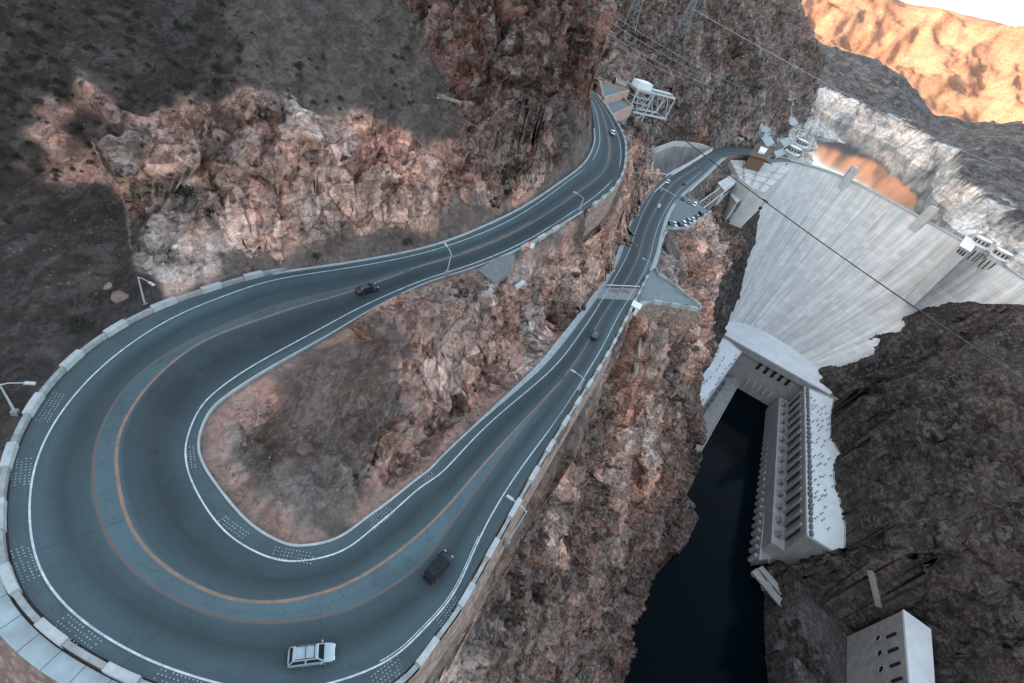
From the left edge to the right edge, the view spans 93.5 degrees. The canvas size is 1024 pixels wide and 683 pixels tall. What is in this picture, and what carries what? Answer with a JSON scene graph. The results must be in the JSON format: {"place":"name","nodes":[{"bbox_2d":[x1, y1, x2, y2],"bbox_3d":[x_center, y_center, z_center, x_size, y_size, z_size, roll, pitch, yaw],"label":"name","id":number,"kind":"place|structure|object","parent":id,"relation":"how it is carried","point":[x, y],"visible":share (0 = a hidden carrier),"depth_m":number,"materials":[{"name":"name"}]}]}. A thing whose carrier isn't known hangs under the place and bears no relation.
{"place":"outdoors","nodes":[
{"label":"outdoors","id":0,"kind":"place"},
{"bbox_2d":[0,468,117,682],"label":"sidewalk","id":1,"kind":"structure","parent":0,"point":[20,635],"depth_m":47.22,"materials":[{"name":"concrete"}]},
{"bbox_2d":[7,92,787,682],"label":"road","id":2,"kind":"structure","parent":0,"point":[141,544],"depth_m":64.53,"materials":[{"name":"asphalt"}]},
{"bbox_2d":[286,640,334,668],"bbox_3d":[-21.951,34.262,52.820,4.960,1.895,2.400,8,40,-24],"label":"suv","id":3,"kind":"object","parent":2,"relation":"on","point":[310,655],"visible":1,"depth_m":52.21,"materials":[{"name":"silver metal"}]},
{"bbox_2d":[0,267,648,682],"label":"guard wall","id":4,"kind":"structure","parent":2,"relation":"on","point":[52,633],"depth_m":62.01,"materials":[{"name":"concrete"}]},
{"bbox_2d":[355,282,378,294],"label":"sedan","id":5,"kind":"object","parent":2,"relation":"on","point":[363,289],"visible":1,"depth_m":99.47,"materials":[{"name":"black paint"}]},
{"bbox_2d":[422,550,452,583],"bbox_3d":[-9.970,30.492,65.686,2.400,1.895,4.960,34,34,14],"label":"suv","id":6,"kind":"object","parent":2,"relation":"on","point":[437,567],"visible":1,"depth_m":64.67,"materials":[{"name":"black paint"}]},
{"bbox_2d":[444,243,451,275],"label":"street lamp","id":7,"kind":"object","parent":2,"relation":"on","point":[446,273],"visible":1,"depth_m":106.36,"materials":[{"name":"metal"}]},
{"bbox_2d":[521,221,566,250],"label":"guard wall","id":8,"kind":"structure","parent":2,"relation":"on","point":[546,234],"depth_m":125.22,"materials":[{"name":"concrete"}]},
{"bbox_2d":[590,330,600,340],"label":"suv","id":9,"kind":"object","parent":2,"relation":"on","point":[595,334],"visible":1,"depth_m":130.09,"materials":[{"name":"grey paint"}]},
{"bbox_2d":[600,284,639,295],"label":"vehicle barrier","id":10,"kind":"object","parent":2,"relation":"on","point":[623,290],"visible":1,"depth_m":163.61,"materials":[{"name":"metal"}]},
{"bbox_2d":[0,0,1023,682],"bbox_3d":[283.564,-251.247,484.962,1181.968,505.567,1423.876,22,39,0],"label":"terrain","id":11,"kind":"structure","parent":0,"point":[926,434],"depth_m":118.68,"materials":[{"name":"stone"}]},
{"bbox_2d":[3,164,12,169],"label":"shrub","id":12,"kind":"object","parent":11,"relation":"on","point":[6,166],"visible":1,"depth_m":73.76,"materials":[{"name":"green plant"}]},
{"bbox_2d":[8,55,18,61],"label":"shrub","id":13,"kind":"object","parent":11,"relation":"on","point":[12,60],"visible":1,"depth_m":75.80,"materials":[{"name":"green plant"}]},
{"bbox_2d":[9,95,24,102],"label":"shrub","id":14,"kind":"object","parent":11,"relation":"on","point":[15,96],"visible":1,"depth_m":75.24,"materials":[{"name":"green plant"}]},
{"bbox_2d":[0,381,35,415],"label":"street lamp","id":15,"kind":"object","parent":11,"relation":"on","point":[14,412],"visible":0.99,"depth_m":60.98,"materials":[{"name":"metal"}]},
{"bbox_2d":[20,74,32,79],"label":"shrub","id":16,"kind":"object","parent":11,"relation":"on","point":[25,78],"visible":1,"depth_m":75.97,"materials":[{"name":"green plant"}]},
{"bbox_2d":[21,12,32,18],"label":"shrub","id":17,"kind":"object","parent":11,"relation":"on","point":[27,14],"visible":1,"depth_m":77.53,"materials":[{"name":"green plant"}]},
{"bbox_2d":[0,636,57,682],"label":"retaining wall","id":18,"kind":"structure","parent":11,"relation":"on","point":[15,667],"depth_m":47.06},
{"bbox_2d":[33,98,43,105],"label":"shrub","id":19,"kind":"object","parent":11,"relation":"on","point":[40,100],"visible":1,"depth_m":75.98,"materials":[{"name":"green plant"}]},
{"bbox_2d":[38,79,49,84],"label":"shrub","id":20,"kind":"object","parent":11,"relation":"on","point":[43,80],"visible":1,"depth_m":76.97,"materials":[{"name":"green plant"}]},
{"bbox_2d":[39,84,49,90],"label":"shrub","id":21,"kind":"object","parent":11,"relation":"on","point":[45,87],"visible":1,"depth_m":76.95,"materials":[{"name":"green plant"}]},
{"bbox_2d":[45,55,58,62],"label":"shrub","id":22,"kind":"object","parent":11,"relation":"on","point":[50,57],"visible":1,"depth_m":77.51,"materials":[{"name":"green plant"}]},
{"bbox_2d":[50,77,62,84],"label":"shrub","id":23,"kind":"object","parent":11,"relation":"on","point":[57,79],"visible":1,"depth_m":77.55,"materials":[{"name":"green plant"}]},
{"bbox_2d":[73,125,82,132],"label":"shrub","id":24,"kind":"object","parent":11,"relation":"on","point":[76,130],"visible":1,"depth_m":78.27,"materials":[{"name":"green plant"}]},
{"bbox_2d":[69,316,96,334],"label":"shrub","id":25,"kind":"object","parent":11,"relation":"on","point":[75,324],"visible":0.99,"depth_m":73.59,"materials":[{"name":"green plant"}]},
{"bbox_2d":[86,7,95,13],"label":"shrub","id":26,"kind":"object","parent":11,"relation":"on","point":[90,10],"visible":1,"depth_m":81.85,"materials":[{"name":"green plant"}]},
{"bbox_2d":[96,20,107,25],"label":"shrub","id":27,"kind":"object","parent":11,"relation":"on","point":[101,23],"visible":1,"depth_m":82.41,"materials":[{"name":"green plant"}]},
{"bbox_2d":[103,282,111,289],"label":"boulder","id":28,"kind":"object","parent":11,"relation":"on","point":[107,286],"visible":1,"depth_m":77.90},
{"bbox_2d":[111,290,128,302],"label":"boulder","id":29,"kind":"object","parent":11,"relation":"on","point":[118,296],"visible":1,"depth_m":78.82,"materials":[{"name":"stone"}]},
{"bbox_2d":[118,104,132,110],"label":"shrub","id":30,"kind":"object","parent":11,"relation":"on","point":[120,106],"visible":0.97,"depth_m":80.87,"materials":[{"name":"green plant"}]},
{"bbox_2d":[123,35,134,42],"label":"shrub","id":31,"kind":"object","parent":11,"relation":"on","point":[128,38],"visible":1,"depth_m":84.36,"materials":[{"name":"green plant"}]},
{"bbox_2d":[125,88,135,94],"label":"shrub","id":32,"kind":"object","parent":11,"relation":"on","point":[129,89],"visible":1,"depth_m":82.74,"materials":[{"name":"green plant"}]},
{"bbox_2d":[137,277,154,304],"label":"street lamp","id":33,"kind":"object","parent":11,"relation":"on","point":[150,283],"visible":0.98,"depth_m":79.61,"materials":[{"name":"metal"}]},
{"bbox_2d":[172,21,183,27],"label":"shrub","id":34,"kind":"object","parent":11,"relation":"on","point":[175,22],"visible":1,"depth_m":90.41,"materials":[{"name":"green plant"}]},
{"bbox_2d":[173,185,198,198],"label":"shrub","id":35,"kind":"object","parent":11,"relation":"on","point":[183,192],"visible":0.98,"depth_m":91.66,"materials":[{"name":"green plant"}]},
{"bbox_2d":[188,82,197,88],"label":"shrub","id":36,"kind":"object","parent":11,"relation":"on","point":[192,85],"visible":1,"depth_m":88.38,"materials":[{"name":"green plant"}]},
{"bbox_2d":[402,238,413,245],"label":"shrub","id":37,"kind":"object","parent":11,"relation":"on","point":[409,240],"visible":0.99,"depth_m":112.50,"materials":[{"name":"green plant"}]},
{"bbox_2d":[437,93,461,108],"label":"rubble wall","id":38,"kind":"structure","parent":11,"relation":"on","point":[444,97],"depth_m":118.56,"materials":[{"name":"stone"}]},
{"bbox_2d":[477,251,516,284],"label":"pullout","id":39,"kind":"structure","parent":11,"relation":"on","point":[495,270],"depth_m":111.24,"materials":[{"name":"concrete"}]},
{"bbox_2d":[407,349,612,682],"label":"retaining wall","id":40,"kind":"structure","parent":11,"relation":"on","point":[422,674],"depth_m":71.91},
{"bbox_2d":[503,494,526,547],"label":"street lamp","id":41,"kind":"object","parent":11,"relation":"on","point":[507,543],"visible":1,"depth_m":71.56,"materials":[{"name":"metal"}]},
{"bbox_2d":[514,280,524,289],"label":"culvert","id":42,"kind":"object","parent":11,"relation":"on","point":[520,284],"visible":1,"depth_m":114.76,"materials":[{"name":"concrete"}]},
{"bbox_2d":[570,369,584,391],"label":"street lamp","id":43,"kind":"object","parent":11,"relation":"on","point":[578,389],"visible":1,"depth_m":106.68,"materials":[{"name":"metal"}]},
{"bbox_2d":[583,90,626,237],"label":"retaining wall","id":44,"kind":"structure","parent":11,"relation":"on","point":[595,215],"depth_m":149.95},
{"bbox_2d":[591,93,626,206],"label":"guard wall","id":45,"kind":"structure","parent":44,"relation":"on","point":[603,197],"depth_m":176.64,"materials":[{"name":"concrete"}]},
{"bbox_2d":[595,80,629,101],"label":"parking deck","id":46,"kind":"structure","parent":11,"relation":"on","point":[606,95],"depth_m":245.90,"materials":[{"name":"concrete"}]},
{"bbox_2d":[605,97,633,124],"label":"parking deck","id":47,"kind":"structure","parent":11,"relation":"on","point":[621,108],"depth_m":235.74,"materials":[{"name":"concrete"}]},
{"bbox_2d":[614,76,627,87],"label":"hut","id":48,"kind":"object","parent":11,"relation":"on","point":[621,83],"visible":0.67,"depth_m":256.87,"materials":[{"name":"white paint"}]},
{"bbox_2d":[625,0,642,30],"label":"pylon","id":49,"kind":"object","parent":11,"relation":"on","point":[636,12],"visible":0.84,"depth_m":283.95,"materials":[{"name":"metal"}]},
{"bbox_2d":[609,34,699,81],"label":"power line","id":50,"kind":"object","parent":49,"relation":"hanging from","point":[649,57],"visible":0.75,"depth_m":283.82,"materials":[{"name":"metal"}]},
{"bbox_2d":[615,25,726,85],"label":"power line","id":51,"kind":"object","parent":49,"relation":"hanging from","point":[663,54],"visible":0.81,"depth_m":277.33,"materials":[{"name":"metal"}]},
{"bbox_2d":[615,16,740,86],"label":"power line","id":52,"kind":"object","parent":49,"relation":"hanging from","point":[669,50],"visible":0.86,"depth_m":269.57,"materials":[{"name":"metal"}]},
{"bbox_2d":[631,300,641,315],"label":"kiosk","id":53,"kind":"object","parent":11,"relation":"on","point":[636,305],"visible":0.86,"depth_m":154.03,"materials":[{"name":"white"}]},
{"bbox_2d":[632,337,645,379],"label":"path wall","id":54,"kind":"structure","parent":11,"relation":"on","point":[637,352],"depth_m":164.81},
{"bbox_2d":[627,78,675,120],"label":"steel gantry","id":55,"kind":"object","parent":11,"relation":"on","point":[641,86],"visible":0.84,"depth_m":271.69,"materials":[{"name":"metal"}]},
{"bbox_2d":[637,304,698,332],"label":"retaining wall","id":56,"kind":"structure","parent":11,"relation":"on","point":[650,312],"depth_m":172.14,"materials":[{"name":"stone"}]},
{"bbox_2d":[652,141,712,177],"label":"spillway","id":57,"kind":"object","parent":11,"relation":"on","point":[669,157],"visible":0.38,"depth_m":407.52,"materials":[{"name":"concrete"}]},
{"bbox_2d":[675,0,697,39],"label":"pylon","id":58,"kind":"object","parent":11,"relation":"on","point":[683,16],"visible":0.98,"depth_m":340.89,"materials":[{"name":"metal"}]},
{"bbox_2d":[695,10,1002,167],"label":"power line","id":59,"kind":"object","parent":58,"relation":"hanging from","point":[828,84],"visible":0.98,"depth_m":493.85,"materials":[{"name":"metal"}]},
{"bbox_2d":[664,195,708,226],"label":"parking lot","id":60,"kind":"structure","parent":11,"relation":"on","point":[683,210],"depth_m":275.67,"materials":[{"name":"concrete"}]},
{"bbox_2d":[666,210,710,229],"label":"guard wall","id":61,"kind":"structure","parent":60,"relation":"on","point":[688,226],"depth_m":254.56,"materials":[{"name":"concrete"}]},
{"bbox_2d":[665,148,726,192],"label":"road bridge","id":62,"kind":"structure","parent":11,"relation":"on","point":[702,178],"depth_m":347.15,"materials":[{"name":"concrete"}]},
{"bbox_2d":[700,184,734,208],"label":"inclined track","id":63,"kind":"structure","parent":11,"relation":"on","point":[716,197],"depth_m":340.17,"materials":[{"name":"metal"}]},
{"bbox_2d":[695,337,741,451],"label":"powerhouse wing","id":64,"kind":"structure","parent":11,"relation":"on","point":[727,354],"depth_m":428.69,"materials":[{"name":"concrete"}]},
{"bbox_2d":[711,174,736,205],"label":"building","id":65,"kind":"structure","parent":11,"relation":"on","point":[726,183],"depth_m":367.80,"materials":[{"name":"concrete"}]},
{"bbox_2d":[723,193,740,219],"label":"building","id":66,"kind":"structure","parent":11,"relation":"on","point":[734,200],"depth_m":378.72,"materials":[{"name":"concrete"}]},
{"bbox_2d":[727,160,789,227],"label":"abutment block","id":67,"kind":"structure","parent":11,"relation":"on","point":[764,181],"depth_m":388.55,"materials":[{"name":"concrete"}]},
{"bbox_2d":[743,143,773,170],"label":"building","id":68,"kind":"structure","parent":11,"relation":"on","point":[759,155],"depth_m":411.99,"materials":[{"name":"brown paint"}]},
{"bbox_2d":[760,126,770,137],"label":"building","id":69,"kind":"structure","parent":11,"relation":"on","point":[764,130],"depth_m":538.46,"materials":[{"name":"concrete"}]},
{"bbox_2d":[751,566,781,606],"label":"landing ramp","id":70,"kind":"structure","parent":11,"relation":"on","point":[768,584],"depth_m":313.45,"materials":[{"name":"grey concrete"}]},
{"bbox_2d":[760,136,773,147],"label":"building","id":71,"kind":"structure","parent":11,"relation":"on","point":[767,141],"depth_m":490.70,"materials":[{"name":"concrete"}]},
{"bbox_2d":[772,149,785,158],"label":"building","id":72,"kind":"structure","parent":11,"relation":"on","point":[777,154],"depth_m":487.46,"materials":[{"name":"concrete"}]},
{"bbox_2d":[724,322,837,404],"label":"powerhouse","id":73,"kind":"structure","parent":11,"relation":"on","point":[766,368],"depth_m":466.30,"materials":[{"name":"grey concrete"}]},
{"bbox_2d":[772,137,791,151],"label":"building","id":74,"kind":"structure","parent":11,"relation":"on","point":[785,143],"depth_m":547.36,"materials":[{"name":"concrete"}]},
{"bbox_2d":[789,117,797,135],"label":"building","id":75,"kind":"structure","parent":11,"relation":"on","point":[793,122],"depth_m":681.05,"materials":[{"name":"concrete"}]},
{"bbox_2d":[747,386,845,565],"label":"powerhouse wing","id":76,"kind":"structure","parent":11,"relation":"on","point":[814,523],"depth_m":355.99,"materials":[{"name":"concrete"}]},
{"bbox_2d":[775,529,782,538],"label":"transformer","id":77,"kind":"object","parent":76,"relation":"on","point":[779,534],"visible":1,"depth_m":326.97,"materials":[{"name":"metal"}]},
{"bbox_2d":[776,515,783,524],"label":"transformer","id":78,"kind":"object","parent":76,"relation":"on","point":[779,519],"visible":1,"depth_m":336.64,"materials":[{"name":"metal"}]},
{"bbox_2d":[776,502,783,510],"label":"transformer","id":79,"kind":"object","parent":76,"relation":"on","point":[780,506],"visible":1,"depth_m":346.38,"materials":[{"name":"metal"}]},
{"bbox_2d":[777,489,784,497],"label":"transformer","id":80,"kind":"object","parent":76,"relation":"on","point":[780,493],"visible":1,"depth_m":355.99,"materials":[{"name":"metal"}]},
{"bbox_2d":[777,478,784,485],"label":"transformer","id":81,"kind":"object","parent":76,"relation":"on","point":[781,482],"visible":1,"depth_m":365.82,"materials":[{"name":"metal"}]},
{"bbox_2d":[778,466,784,473],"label":"transformer","id":82,"kind":"object","parent":76,"relation":"on","point":[781,469],"visible":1,"depth_m":375.36,"materials":[{"name":"metal"}]},
{"bbox_2d":[778,456,784,463],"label":"transformer","id":83,"kind":"object","parent":76,"relation":"on","point":[781,459],"visible":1,"depth_m":385.08,"materials":[{"name":"metal"}]},
{"bbox_2d":[779,445,785,452],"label":"transformer","id":84,"kind":"object","parent":76,"relation":"on","point":[782,448],"visible":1,"depth_m":394.88,"materials":[{"name":"metal"}]},
{"bbox_2d":[779,436,785,442],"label":"transformer","id":85,"kind":"object","parent":76,"relation":"on","point":[782,439],"visible":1,"depth_m":404.53,"materials":[{"name":"metal"}]},
{"bbox_2d":[780,427,785,433],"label":"transformer","id":86,"kind":"object","parent":76,"relation":"on","point":[782,429],"visible":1,"depth_m":414.21,"materials":[{"name":"metal"}]},
{"bbox_2d":[780,418,786,424],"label":"transformer","id":87,"kind":"object","parent":76,"relation":"on","point":[783,421],"visible":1,"depth_m":424.05,"materials":[{"name":"metal"}]},
{"bbox_2d":[781,409,786,415],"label":"transformer","id":88,"kind":"object","parent":76,"relation":"on","point":[784,412],"visible":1,"depth_m":433.69,"materials":[{"name":"metal"}]},
{"bbox_2d":[781,401,786,407],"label":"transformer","id":89,"kind":"object","parent":76,"relation":"on","point":[784,404],"visible":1,"depth_m":443.50,"materials":[{"name":"metal"}]},
{"bbox_2d":[786,528,799,540],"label":"window","id":90,"kind":"structure","parent":76,"relation":"in","point":[798,530],"depth_m":319.87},
{"bbox_2d":[786,516,799,527],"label":"window","id":91,"kind":"structure","parent":76,"relation":"in","point":[798,517],"depth_m":328.49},
{"bbox_2d":[786,504,799,514],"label":"window","id":92,"kind":"structure","parent":76,"relation":"in","point":[798,505],"depth_m":336.82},
{"bbox_2d":[786,492,799,503],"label":"window","id":93,"kind":"structure","parent":76,"relation":"in","point":[797,494],"depth_m":345.31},
{"bbox_2d":[787,481,799,492],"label":"window","id":94,"kind":"structure","parent":76,"relation":"in","point":[796,484],"depth_m":353.76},
{"bbox_2d":[867,570,881,607],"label":"ramp wall","id":95,"kind":"structure","parent":11,"relation":"on","point":[874,587],"depth_m":272.89,"materials":[{"name":"grey concrete"}]},
{"bbox_2d":[729,156,1023,368],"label":"dam","id":96,"kind":"structure","parent":11,"relation":"on","point":[814,301],"depth_m":490.17,"materials":[{"name":"concrete"}]},
{"bbox_2d":[903,236,974,306],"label":"tower","id":97,"kind":"structure","parent":96,"relation":"on","point":[957,254],"depth_m":421.84,"materials":[{"name":"concrete"}]},
{"bbox_2d":[936,235,992,284],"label":"intake tower","id":98,"kind":"structure","parent":96,"relation":"on","point":[982,244],"depth_m":429.00,"materials":[{"name":"concrete"}]},
{"bbox_2d":[846,609,934,682],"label":"valve house","id":99,"kind":"structure","parent":11,"relation":"on","point":[896,648],"depth_m":251.27,"materials":[{"name":"grey concrete"}]},
{"bbox_2d":[634,269,698,307],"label":"terrace","id":100,"kind":"structure","parent":0,"point":[656,287],"depth_m":175.91,"materials":[{"name":"concrete"}]},
{"bbox_2d":[639,300,701,310],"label":"guard wall","id":101,"kind":"structure","parent":100,"relation":"on","point":[671,304],"depth_m":169.92,"materials":[{"name":"concrete"}]},
{"bbox_2d":[655,267,700,305],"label":"guard wall","id":102,"kind":"structure","parent":100,"relation":"on","point":[682,291],"depth_m":180.36,"materials":[{"name":"concrete"}]},
{"bbox_2d":[624,388,768,682],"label":"river","id":103,"kind":"structure","parent":0,"point":[701,619],"depth_m":307.53,"materials":[{"name":"liquid"}]},
{"bbox_2d":[807,109,988,253],"bbox_3d":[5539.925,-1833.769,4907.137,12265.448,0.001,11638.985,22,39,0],"label":"lake","id":104,"kind":"structure","parent":0,"point":[892,173],"depth_m":953.56,"materials":[{"name":"liquid"}]},
{"bbox_2d":[784,144,801,159],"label":"intake tower","id":105,"kind":"structure","parent":104,"relation":"in","point":[792,151],"depth_m":499.37,"materials":[{"name":"concrete"}]},
{"bbox_2d":[793,138,808,159],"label":"intake tower","id":106,"kind":"structure","parent":104,"relation":"in","point":[801,143],"depth_m":555.73,"materials":[{"name":"concrete"}]},
{"bbox_2d":[977,247,1012,270],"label":"intake tower","id":107,"kind":"structure","parent":104,"relation":"in","point":[996,256],"depth_m":421.06,"materials":[{"name":"concrete"}]},
{"bbox_2d":[801,0,1023,123],"bbox_3d":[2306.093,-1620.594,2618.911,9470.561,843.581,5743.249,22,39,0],"label":"mountain","id":108,"kind":"structure","parent":0,"point":[960,66],"depth_m":3299.68,"materials":[{"name":"stone"}]},
{"bbox_2d":[815,41,1023,275],"bbox_3d":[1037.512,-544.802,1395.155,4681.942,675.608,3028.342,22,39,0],"label":"lake shore hills","id":109,"kind":"structure","parent":0,"point":[974,195],"depth_m":1252.58,"materials":[{"name":"stone"}]},
{"bbox_2d":[901,0,1023,25],"label":"sky","id":110,"kind":"structure","parent":0,"point":[1009,12],"materials":[{"name":"white"}]},
{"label":"cable trolley","id":111,"kind":"object","parent":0,"visible":0},
{"bbox_2d":[658,118,1023,380],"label":"cableway cable","id":112,"kind":"object","parent":111,"relation":"attached to","point":[854,265],"visible":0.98,"depth_m":280.84,"materials":[{"name":"metal"}]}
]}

